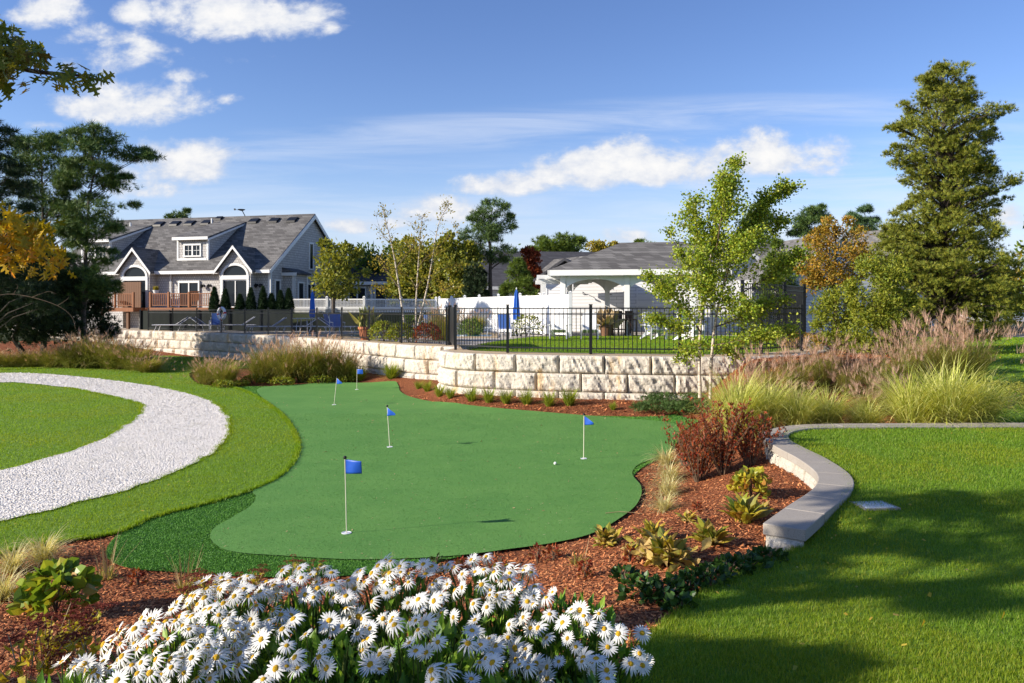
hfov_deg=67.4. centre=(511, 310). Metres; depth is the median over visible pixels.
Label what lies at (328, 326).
sun lounger
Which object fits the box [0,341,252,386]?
mulch bed
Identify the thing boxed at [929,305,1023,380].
plume grass
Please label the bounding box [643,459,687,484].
grass tuft
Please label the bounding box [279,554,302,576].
sedum
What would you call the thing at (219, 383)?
ground plant
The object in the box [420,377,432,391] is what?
grass tuft
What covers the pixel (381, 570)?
dry stalks
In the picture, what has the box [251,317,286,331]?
sun lounger
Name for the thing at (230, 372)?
plume grass
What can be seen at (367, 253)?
tree
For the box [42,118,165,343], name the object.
pine tree
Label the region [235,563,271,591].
sedum
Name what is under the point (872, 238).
house
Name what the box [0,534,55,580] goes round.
grass tuft
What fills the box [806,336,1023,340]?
kerb
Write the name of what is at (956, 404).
grass clump
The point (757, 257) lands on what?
house
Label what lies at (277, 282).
window
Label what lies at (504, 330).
sun lounger
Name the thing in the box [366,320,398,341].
shrub
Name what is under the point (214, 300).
arborvitae
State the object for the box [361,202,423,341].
birch tree
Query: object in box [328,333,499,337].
pool coping
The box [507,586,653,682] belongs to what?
daisy bush
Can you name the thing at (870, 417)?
grass clump
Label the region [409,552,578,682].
daisy bush
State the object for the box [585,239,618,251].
tree
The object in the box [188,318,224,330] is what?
sun lounger
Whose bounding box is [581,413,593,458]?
putting flag
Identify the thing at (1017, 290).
tree
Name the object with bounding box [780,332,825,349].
shrub
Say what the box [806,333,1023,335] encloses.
street
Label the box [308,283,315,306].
window
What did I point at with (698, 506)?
weed
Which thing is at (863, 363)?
plume grass
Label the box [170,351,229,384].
plume grass
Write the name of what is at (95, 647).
sedum
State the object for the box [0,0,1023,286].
sky
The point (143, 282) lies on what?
sliding door
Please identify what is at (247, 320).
iron fence
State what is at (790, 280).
evergreen tree
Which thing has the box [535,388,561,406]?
grass tuft
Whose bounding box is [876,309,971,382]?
plume grass
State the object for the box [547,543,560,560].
weed
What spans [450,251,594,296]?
house
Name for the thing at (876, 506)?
utility cover
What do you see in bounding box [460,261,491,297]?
evergreen tree
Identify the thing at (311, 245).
window
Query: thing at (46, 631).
sedum
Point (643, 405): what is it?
juniper
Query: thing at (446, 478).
turf fibres
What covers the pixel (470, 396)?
grass tuft
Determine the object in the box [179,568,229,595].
sedum
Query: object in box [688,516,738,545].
hosta
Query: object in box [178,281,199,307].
sliding door
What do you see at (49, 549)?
grass tuft
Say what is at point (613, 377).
retaining wall
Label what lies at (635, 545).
hosta
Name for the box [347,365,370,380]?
grass tuft
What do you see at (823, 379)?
plume grass
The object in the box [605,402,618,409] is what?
grass tuft
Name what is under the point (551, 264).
house
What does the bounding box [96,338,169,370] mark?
plume grass
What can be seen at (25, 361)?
plume grass
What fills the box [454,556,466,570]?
weed
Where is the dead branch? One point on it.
(35, 298)
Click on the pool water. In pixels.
(427, 334)
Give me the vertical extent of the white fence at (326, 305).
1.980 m
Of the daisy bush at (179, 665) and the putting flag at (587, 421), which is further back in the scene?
the putting flag at (587, 421)
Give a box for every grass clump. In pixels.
[669,361,795,441]
[708,366,833,432]
[744,378,855,426]
[797,382,878,423]
[841,359,977,429]
[841,393,908,423]
[865,347,1020,428]
[930,363,1023,424]
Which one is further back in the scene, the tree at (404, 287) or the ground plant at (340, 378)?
the tree at (404, 287)
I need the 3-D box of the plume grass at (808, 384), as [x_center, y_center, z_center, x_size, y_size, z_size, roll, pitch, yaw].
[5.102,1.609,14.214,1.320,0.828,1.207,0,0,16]
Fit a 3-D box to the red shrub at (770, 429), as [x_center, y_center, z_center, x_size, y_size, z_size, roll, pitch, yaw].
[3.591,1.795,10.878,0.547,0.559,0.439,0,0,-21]
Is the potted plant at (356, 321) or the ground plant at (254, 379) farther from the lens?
the potted plant at (356, 321)
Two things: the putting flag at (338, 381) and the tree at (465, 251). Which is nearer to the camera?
the putting flag at (338, 381)
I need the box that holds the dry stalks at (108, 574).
[95,527,133,580]
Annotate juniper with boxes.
[628,399,695,413]
[636,390,707,403]
[662,398,713,413]
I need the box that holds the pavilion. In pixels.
[548,242,731,335]
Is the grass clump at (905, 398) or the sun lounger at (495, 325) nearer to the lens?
the grass clump at (905, 398)
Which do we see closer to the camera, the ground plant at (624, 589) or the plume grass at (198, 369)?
the ground plant at (624, 589)
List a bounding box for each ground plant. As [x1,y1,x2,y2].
[209,379,236,387]
[229,379,250,386]
[240,373,266,383]
[267,376,295,384]
[307,374,332,383]
[334,374,355,381]
[608,563,640,581]
[615,570,674,604]
[635,576,695,606]
[657,591,697,611]
[664,568,710,596]
[684,560,736,587]
[709,551,753,577]
[724,548,773,571]
[746,544,788,562]
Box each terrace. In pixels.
[15,325,745,350]
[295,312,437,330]
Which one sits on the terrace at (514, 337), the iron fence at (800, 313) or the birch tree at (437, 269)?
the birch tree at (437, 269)
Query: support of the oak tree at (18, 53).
on the mulch bed at (408, 387)
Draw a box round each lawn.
[0,356,294,551]
[469,336,790,353]
[644,428,1023,682]
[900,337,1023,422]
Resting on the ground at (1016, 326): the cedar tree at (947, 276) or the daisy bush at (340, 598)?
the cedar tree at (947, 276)
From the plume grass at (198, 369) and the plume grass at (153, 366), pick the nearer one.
the plume grass at (198, 369)
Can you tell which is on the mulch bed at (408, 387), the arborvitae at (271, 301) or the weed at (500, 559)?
the weed at (500, 559)
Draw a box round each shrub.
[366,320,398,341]
[385,322,413,341]
[398,315,419,330]
[411,321,442,343]
[457,318,482,335]
[512,315,543,336]
[657,413,737,481]
[661,419,702,465]
[681,395,756,475]
[722,408,779,466]
[726,465,772,500]
[745,417,787,455]
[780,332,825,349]
[806,284,859,351]
[837,249,927,354]
[974,380,1023,409]
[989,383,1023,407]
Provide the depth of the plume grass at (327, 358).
26.09 m
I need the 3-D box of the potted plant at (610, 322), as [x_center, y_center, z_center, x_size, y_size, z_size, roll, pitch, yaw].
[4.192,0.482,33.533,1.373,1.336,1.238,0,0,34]
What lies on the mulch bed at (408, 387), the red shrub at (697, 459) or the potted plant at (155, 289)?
the red shrub at (697, 459)
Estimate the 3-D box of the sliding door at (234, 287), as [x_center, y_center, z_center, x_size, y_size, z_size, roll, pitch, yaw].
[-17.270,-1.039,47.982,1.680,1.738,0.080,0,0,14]
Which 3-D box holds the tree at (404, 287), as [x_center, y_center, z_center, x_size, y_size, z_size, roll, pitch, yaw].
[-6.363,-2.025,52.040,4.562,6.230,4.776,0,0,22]
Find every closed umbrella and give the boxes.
[308,290,314,331]
[511,287,520,335]
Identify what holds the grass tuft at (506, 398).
on the mulch bed at (408, 387)
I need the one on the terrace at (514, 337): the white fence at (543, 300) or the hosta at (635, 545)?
the white fence at (543, 300)
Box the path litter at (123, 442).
[4,388,225,497]
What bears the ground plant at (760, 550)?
on the mulch bed at (408, 387)
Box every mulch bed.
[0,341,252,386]
[0,343,964,682]
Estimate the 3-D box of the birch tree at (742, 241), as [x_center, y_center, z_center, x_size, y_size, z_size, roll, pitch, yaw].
[4.673,-0.764,16.949,3.937,5.472,3.030,0,0,0]
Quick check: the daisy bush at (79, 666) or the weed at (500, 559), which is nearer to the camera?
the daisy bush at (79, 666)
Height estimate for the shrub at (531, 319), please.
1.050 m
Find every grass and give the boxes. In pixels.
[0,348,21,366]
[0,348,33,366]
[4,343,54,367]
[23,343,64,368]
[35,333,101,367]
[51,326,125,369]
[77,331,148,370]
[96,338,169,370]
[118,352,176,372]
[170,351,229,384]
[193,353,256,386]
[226,338,290,381]
[252,331,318,382]
[265,331,348,382]
[288,333,363,381]
[318,344,372,381]
[403,300,470,340]
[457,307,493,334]
[705,353,771,400]
[721,337,813,398]
[756,335,837,394]
[762,378,823,404]
[787,329,870,385]
[819,348,897,395]
[833,343,900,388]
[834,377,896,414]
[844,328,941,386]
[848,363,926,412]
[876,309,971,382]
[889,306,1023,381]
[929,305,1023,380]
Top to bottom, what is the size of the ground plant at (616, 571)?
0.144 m
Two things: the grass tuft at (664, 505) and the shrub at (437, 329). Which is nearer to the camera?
the grass tuft at (664, 505)
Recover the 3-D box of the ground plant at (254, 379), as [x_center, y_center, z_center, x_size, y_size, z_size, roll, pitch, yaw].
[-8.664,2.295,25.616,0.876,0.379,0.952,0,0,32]
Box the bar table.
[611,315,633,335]
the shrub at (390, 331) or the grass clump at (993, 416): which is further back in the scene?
the shrub at (390, 331)
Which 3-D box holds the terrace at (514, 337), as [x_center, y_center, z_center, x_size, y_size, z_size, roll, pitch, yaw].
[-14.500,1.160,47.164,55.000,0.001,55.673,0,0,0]
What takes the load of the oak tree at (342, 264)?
on the terrace at (514, 337)
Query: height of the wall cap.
0.020 m
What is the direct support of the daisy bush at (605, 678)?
on the mulch bed at (408, 387)
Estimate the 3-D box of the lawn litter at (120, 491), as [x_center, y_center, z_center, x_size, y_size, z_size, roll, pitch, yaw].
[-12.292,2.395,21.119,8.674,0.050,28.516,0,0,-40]
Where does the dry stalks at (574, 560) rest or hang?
on the mulch bed at (408, 387)
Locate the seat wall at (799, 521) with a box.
[763,423,1023,550]
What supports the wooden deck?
on the terrace at (514, 337)
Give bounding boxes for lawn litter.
[3,390,284,523]
[716,428,1007,669]
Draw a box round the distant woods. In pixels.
[35,243,1023,315]
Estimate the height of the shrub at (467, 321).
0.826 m
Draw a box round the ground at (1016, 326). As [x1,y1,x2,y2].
[1,316,1023,342]
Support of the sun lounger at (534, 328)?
on the terrace at (514, 337)
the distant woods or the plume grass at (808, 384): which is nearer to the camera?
the plume grass at (808, 384)
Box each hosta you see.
[592,522,622,547]
[620,542,640,555]
[623,526,711,573]
[630,519,667,538]
[674,509,699,522]
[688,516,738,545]
[718,491,773,524]
[757,499,773,509]
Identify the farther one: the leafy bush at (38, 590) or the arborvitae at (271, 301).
the arborvitae at (271, 301)
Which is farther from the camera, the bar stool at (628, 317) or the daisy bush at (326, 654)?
the bar stool at (628, 317)
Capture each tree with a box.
[0,14,114,280]
[0,119,74,327]
[0,127,94,352]
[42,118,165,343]
[163,207,192,218]
[308,236,372,330]
[351,240,402,298]
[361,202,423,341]
[383,234,447,308]
[390,211,445,328]
[404,194,467,342]
[430,230,487,298]
[456,196,520,296]
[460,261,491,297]
[496,255,540,298]
[519,245,542,292]
[524,231,586,251]
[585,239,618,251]
[634,237,651,241]
[635,151,815,398]
[738,202,785,243]
[758,238,803,322]
[785,202,832,237]
[793,214,875,327]
[867,59,1023,348]
[983,275,1015,318]
[1004,247,1023,324]
[1014,226,1023,292]
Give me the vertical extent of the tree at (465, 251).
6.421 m
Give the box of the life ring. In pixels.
[217,307,225,320]
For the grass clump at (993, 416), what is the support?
on the mulch bed at (408, 387)
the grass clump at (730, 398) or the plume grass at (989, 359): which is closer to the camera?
the grass clump at (730, 398)
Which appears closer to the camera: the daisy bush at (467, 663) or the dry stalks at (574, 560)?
the daisy bush at (467, 663)
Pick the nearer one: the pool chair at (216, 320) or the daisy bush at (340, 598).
the daisy bush at (340, 598)
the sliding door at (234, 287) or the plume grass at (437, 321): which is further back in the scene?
the sliding door at (234, 287)
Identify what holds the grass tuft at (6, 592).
on the mulch bed at (408, 387)
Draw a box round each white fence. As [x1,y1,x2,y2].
[293,296,436,311]
[438,291,571,335]
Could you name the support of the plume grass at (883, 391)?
on the mulch bed at (408, 387)
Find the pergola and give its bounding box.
[535,275,591,334]
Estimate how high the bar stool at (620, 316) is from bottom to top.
1.120 m
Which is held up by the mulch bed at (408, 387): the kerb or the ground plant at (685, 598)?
the ground plant at (685, 598)
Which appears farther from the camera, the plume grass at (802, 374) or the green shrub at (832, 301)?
the green shrub at (832, 301)
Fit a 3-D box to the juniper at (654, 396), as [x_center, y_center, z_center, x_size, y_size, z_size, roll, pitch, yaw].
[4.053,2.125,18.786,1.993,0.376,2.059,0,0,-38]
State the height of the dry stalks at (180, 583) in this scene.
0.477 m
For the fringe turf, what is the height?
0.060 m
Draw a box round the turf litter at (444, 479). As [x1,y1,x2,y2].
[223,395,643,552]
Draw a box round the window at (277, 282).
[274,279,280,297]
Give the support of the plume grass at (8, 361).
on the mulch bed at (12, 346)
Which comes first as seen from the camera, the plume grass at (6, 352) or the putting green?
the putting green
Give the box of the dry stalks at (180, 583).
[160,547,210,592]
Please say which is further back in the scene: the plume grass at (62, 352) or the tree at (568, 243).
the tree at (568, 243)
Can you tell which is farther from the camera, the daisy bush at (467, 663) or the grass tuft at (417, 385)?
the grass tuft at (417, 385)
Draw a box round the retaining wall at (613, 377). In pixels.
[11,328,828,400]
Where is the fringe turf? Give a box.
[106,386,693,576]
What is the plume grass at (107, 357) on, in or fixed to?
on the mulch bed at (12, 346)
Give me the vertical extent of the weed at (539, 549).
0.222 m
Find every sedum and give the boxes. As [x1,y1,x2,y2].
[0,597,95,669]
[0,621,80,682]
[25,601,119,659]
[43,625,119,671]
[174,581,213,613]
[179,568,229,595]
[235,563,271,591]
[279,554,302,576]
[302,559,325,578]
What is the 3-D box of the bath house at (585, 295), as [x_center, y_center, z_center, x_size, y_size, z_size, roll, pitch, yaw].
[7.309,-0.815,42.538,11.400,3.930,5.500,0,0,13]
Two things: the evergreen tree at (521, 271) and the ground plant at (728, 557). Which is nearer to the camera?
the ground plant at (728, 557)
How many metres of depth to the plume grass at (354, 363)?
26.16 m
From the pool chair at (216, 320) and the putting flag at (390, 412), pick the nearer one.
the putting flag at (390, 412)
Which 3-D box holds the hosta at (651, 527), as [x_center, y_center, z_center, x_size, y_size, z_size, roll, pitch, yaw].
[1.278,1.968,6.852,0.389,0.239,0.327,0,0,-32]
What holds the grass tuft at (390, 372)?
on the mulch bed at (408, 387)
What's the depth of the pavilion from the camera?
34.57 m
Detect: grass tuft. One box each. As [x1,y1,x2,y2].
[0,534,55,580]
[0,561,38,603]
[2,520,84,571]
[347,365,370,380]
[377,362,404,380]
[408,380,422,388]
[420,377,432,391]
[427,384,444,396]
[443,385,457,398]
[461,385,481,401]
[478,386,499,402]
[488,388,519,403]
[514,384,538,404]
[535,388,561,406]
[550,384,589,405]
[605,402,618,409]
[640,442,678,470]
[640,486,686,513]
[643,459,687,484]
[646,470,689,497]
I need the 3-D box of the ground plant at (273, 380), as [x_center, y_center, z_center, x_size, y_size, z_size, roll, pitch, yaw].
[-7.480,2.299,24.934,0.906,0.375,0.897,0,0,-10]
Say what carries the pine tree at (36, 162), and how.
on the mulch bed at (12, 346)
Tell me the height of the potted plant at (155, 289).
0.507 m
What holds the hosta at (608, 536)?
on the mulch bed at (408, 387)
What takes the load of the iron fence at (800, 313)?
on the terrace lawn at (561, 351)
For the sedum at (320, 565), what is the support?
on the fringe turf
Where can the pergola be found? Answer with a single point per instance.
(543, 280)
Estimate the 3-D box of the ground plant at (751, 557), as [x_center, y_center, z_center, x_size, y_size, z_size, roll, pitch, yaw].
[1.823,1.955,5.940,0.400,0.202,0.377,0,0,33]
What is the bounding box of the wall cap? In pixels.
[122,329,816,355]
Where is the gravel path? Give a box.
[0,373,229,520]
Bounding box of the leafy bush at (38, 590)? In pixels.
[6,557,103,619]
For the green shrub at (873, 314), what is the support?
on the mulch bed at (408, 387)
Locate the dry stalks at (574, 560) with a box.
[564,535,589,566]
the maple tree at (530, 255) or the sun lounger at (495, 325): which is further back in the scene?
the maple tree at (530, 255)
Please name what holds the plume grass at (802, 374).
on the mulch bed at (408, 387)
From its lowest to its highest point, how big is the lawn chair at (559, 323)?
1.078 m
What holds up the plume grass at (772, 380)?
on the mulch bed at (408, 387)
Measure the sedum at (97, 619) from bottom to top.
0.327 m
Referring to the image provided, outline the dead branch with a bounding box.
[1,284,74,324]
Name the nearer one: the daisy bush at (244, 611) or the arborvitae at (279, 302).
the daisy bush at (244, 611)
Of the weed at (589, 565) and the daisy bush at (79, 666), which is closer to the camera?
the daisy bush at (79, 666)
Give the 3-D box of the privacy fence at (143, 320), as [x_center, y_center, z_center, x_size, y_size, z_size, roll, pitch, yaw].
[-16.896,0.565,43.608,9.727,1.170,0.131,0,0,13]
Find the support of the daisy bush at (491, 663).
on the mulch bed at (408, 387)
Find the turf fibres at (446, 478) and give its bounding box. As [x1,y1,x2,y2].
[212,413,677,558]
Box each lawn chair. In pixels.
[549,312,571,338]
[579,312,599,339]
[640,312,666,339]
[674,315,706,339]
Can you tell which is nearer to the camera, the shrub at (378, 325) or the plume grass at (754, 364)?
the plume grass at (754, 364)
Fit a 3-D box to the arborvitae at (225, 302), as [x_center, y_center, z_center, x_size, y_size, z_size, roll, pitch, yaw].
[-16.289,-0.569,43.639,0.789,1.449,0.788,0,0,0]
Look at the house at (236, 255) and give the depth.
50.25 m
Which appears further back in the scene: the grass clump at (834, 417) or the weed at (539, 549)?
the grass clump at (834, 417)
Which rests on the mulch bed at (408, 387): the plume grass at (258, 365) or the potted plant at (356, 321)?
the plume grass at (258, 365)
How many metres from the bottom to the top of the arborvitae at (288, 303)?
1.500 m
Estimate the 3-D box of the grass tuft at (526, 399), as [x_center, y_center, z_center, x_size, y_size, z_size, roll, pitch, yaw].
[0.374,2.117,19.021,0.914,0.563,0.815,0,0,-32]
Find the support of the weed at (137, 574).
on the mulch bed at (408, 387)
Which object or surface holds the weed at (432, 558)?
on the mulch bed at (408, 387)
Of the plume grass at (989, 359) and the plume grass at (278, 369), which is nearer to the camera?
the plume grass at (989, 359)
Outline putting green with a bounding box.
[210,381,679,558]
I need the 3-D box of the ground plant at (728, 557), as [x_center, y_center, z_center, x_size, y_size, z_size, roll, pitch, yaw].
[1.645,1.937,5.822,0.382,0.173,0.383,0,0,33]
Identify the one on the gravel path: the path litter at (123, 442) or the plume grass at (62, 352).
the path litter at (123, 442)
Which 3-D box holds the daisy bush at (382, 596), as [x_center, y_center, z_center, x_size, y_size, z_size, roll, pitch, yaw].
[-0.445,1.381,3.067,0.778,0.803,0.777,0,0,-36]
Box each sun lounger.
[154,317,191,330]
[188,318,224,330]
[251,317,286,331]
[321,317,357,333]
[485,319,519,333]
[487,318,523,336]
[519,318,545,335]
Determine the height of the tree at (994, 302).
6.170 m
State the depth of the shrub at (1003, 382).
14.35 m
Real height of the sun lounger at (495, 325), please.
0.802 m
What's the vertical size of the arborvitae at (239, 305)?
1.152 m
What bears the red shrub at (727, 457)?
on the mulch bed at (408, 387)
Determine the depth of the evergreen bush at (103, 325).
36.75 m
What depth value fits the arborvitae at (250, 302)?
43.62 m
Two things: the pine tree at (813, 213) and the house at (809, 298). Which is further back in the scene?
the pine tree at (813, 213)
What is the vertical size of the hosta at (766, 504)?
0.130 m
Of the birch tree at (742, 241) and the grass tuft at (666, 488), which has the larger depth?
the birch tree at (742, 241)
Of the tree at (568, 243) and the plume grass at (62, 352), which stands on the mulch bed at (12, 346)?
the plume grass at (62, 352)
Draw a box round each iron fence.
[147,307,447,344]
[454,304,803,354]
[740,280,805,346]
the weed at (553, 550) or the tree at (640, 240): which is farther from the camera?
the tree at (640, 240)
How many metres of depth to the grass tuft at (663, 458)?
11.85 m
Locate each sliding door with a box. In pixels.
[125,281,145,307]
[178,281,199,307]
[223,279,245,306]
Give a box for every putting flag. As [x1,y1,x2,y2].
[332,377,341,404]
[342,456,361,533]
[355,368,362,389]
[386,405,394,447]
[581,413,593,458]
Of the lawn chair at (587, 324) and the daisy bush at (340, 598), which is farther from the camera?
the lawn chair at (587, 324)
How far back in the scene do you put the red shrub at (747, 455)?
10.46 m
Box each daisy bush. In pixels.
[26,652,123,682]
[82,601,282,682]
[142,572,315,682]
[226,610,396,682]
[254,563,384,682]
[335,553,470,681]
[350,591,512,682]
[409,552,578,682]
[444,652,547,682]
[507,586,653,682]
[556,654,618,682]
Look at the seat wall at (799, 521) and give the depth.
8.17 m
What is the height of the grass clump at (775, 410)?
1.435 m
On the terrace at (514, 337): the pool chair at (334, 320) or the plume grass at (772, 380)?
the pool chair at (334, 320)
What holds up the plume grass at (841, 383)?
on the mulch bed at (408, 387)
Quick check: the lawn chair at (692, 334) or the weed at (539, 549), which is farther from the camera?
the lawn chair at (692, 334)
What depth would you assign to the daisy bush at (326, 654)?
2.44 m
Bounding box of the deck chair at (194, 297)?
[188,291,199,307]
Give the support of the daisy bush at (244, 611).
on the mulch bed at (408, 387)
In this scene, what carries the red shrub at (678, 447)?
on the mulch bed at (408, 387)
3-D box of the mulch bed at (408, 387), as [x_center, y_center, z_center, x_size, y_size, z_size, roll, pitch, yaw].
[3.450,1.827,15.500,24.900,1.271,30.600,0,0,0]
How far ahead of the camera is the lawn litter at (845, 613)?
5.08 m
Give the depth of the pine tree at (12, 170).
31.12 m
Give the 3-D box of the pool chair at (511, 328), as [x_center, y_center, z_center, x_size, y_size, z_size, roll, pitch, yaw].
[-0.269,0.635,32.525,0.602,1.040,0.716,0,0,14]
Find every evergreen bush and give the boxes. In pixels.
[0,239,95,354]
[46,265,123,344]
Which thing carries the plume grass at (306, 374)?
on the mulch bed at (408, 387)
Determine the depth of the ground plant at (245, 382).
24.61 m
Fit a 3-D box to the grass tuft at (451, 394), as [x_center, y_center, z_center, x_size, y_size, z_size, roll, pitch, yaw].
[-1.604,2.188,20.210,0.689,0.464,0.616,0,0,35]
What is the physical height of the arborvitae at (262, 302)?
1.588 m
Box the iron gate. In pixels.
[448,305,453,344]
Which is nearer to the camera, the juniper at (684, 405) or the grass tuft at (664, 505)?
the grass tuft at (664, 505)
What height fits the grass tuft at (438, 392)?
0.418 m
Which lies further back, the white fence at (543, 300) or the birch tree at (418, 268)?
the white fence at (543, 300)
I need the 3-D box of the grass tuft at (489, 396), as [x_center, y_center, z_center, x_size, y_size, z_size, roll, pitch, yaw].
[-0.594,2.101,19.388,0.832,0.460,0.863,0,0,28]
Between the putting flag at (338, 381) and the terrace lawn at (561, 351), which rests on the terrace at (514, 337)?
the terrace lawn at (561, 351)
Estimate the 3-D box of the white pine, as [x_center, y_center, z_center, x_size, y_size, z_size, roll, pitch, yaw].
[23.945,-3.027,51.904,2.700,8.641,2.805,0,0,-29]
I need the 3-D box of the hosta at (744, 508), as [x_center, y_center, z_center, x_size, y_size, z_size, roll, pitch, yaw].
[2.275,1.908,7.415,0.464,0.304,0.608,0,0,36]
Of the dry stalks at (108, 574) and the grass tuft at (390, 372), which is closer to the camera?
the dry stalks at (108, 574)
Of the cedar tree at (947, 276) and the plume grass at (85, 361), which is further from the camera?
the plume grass at (85, 361)
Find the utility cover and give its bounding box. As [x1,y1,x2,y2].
[849,500,900,510]
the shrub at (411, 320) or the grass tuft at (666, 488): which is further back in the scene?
the shrub at (411, 320)
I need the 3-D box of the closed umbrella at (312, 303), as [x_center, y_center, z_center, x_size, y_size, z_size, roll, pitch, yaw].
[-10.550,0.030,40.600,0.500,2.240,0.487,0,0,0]
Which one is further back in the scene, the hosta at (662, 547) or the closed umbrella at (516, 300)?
the closed umbrella at (516, 300)
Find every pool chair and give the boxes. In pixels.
[209,312,217,330]
[322,312,339,331]
[329,314,340,334]
[498,314,514,337]
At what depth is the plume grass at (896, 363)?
15.71 m
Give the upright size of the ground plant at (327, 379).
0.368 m
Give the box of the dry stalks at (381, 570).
[374,552,402,577]
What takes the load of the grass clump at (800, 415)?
on the mulch bed at (408, 387)
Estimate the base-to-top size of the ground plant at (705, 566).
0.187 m
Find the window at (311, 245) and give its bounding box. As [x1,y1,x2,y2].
[309,242,313,269]
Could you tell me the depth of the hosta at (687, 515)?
7.43 m
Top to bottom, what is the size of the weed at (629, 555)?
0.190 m
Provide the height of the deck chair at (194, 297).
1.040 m
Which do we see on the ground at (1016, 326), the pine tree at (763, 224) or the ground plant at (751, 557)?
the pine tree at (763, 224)
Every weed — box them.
[127,567,147,585]
[429,553,444,574]
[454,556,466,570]
[489,553,508,569]
[528,541,546,563]
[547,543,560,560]
[575,558,595,580]
[622,545,639,563]
[691,501,702,511]
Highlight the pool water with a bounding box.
[346,334,491,335]
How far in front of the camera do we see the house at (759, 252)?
54.93 m
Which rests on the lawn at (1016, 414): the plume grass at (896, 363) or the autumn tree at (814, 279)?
the autumn tree at (814, 279)
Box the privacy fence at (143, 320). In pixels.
[139,310,289,330]
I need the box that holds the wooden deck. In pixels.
[101,292,233,328]
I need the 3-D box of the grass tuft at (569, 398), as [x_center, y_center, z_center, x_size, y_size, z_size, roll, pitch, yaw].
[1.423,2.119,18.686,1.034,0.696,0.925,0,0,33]
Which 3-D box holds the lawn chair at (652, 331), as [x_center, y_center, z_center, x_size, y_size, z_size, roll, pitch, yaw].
[5.497,0.601,29.979,0.820,1.078,1.060,0,0,-20]
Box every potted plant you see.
[153,286,158,292]
[348,304,379,339]
[595,306,624,335]
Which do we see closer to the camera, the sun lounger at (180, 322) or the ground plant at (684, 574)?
the ground plant at (684, 574)
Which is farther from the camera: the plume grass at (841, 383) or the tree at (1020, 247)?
the tree at (1020, 247)
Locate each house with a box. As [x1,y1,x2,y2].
[70,208,414,327]
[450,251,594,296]
[524,256,583,295]
[533,258,751,331]
[688,243,769,256]
[715,252,759,279]
[734,231,903,332]
[849,229,960,332]
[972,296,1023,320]
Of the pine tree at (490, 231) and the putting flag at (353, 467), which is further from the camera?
the pine tree at (490, 231)
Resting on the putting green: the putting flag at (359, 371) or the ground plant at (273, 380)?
the putting flag at (359, 371)
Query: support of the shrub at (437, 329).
on the terrace at (514, 337)
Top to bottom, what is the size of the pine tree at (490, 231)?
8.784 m
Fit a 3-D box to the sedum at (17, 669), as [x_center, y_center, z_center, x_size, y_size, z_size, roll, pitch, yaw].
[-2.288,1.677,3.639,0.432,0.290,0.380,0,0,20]
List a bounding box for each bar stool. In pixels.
[615,311,625,335]
[625,311,636,335]
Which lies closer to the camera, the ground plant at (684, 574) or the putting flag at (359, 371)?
the ground plant at (684, 574)
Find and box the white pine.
[844,203,884,232]
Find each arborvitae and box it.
[208,286,219,312]
[219,288,231,310]
[232,293,244,310]
[244,287,256,310]
[257,286,267,310]
[266,293,276,310]
[274,289,285,310]
[283,287,294,310]
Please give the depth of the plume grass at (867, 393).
14.23 m
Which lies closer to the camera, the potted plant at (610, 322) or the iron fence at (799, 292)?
the iron fence at (799, 292)
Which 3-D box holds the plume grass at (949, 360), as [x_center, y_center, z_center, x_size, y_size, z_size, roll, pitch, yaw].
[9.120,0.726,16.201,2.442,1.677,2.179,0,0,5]
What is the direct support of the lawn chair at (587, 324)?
on the terrace lawn at (561, 351)
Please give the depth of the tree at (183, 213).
67.74 m

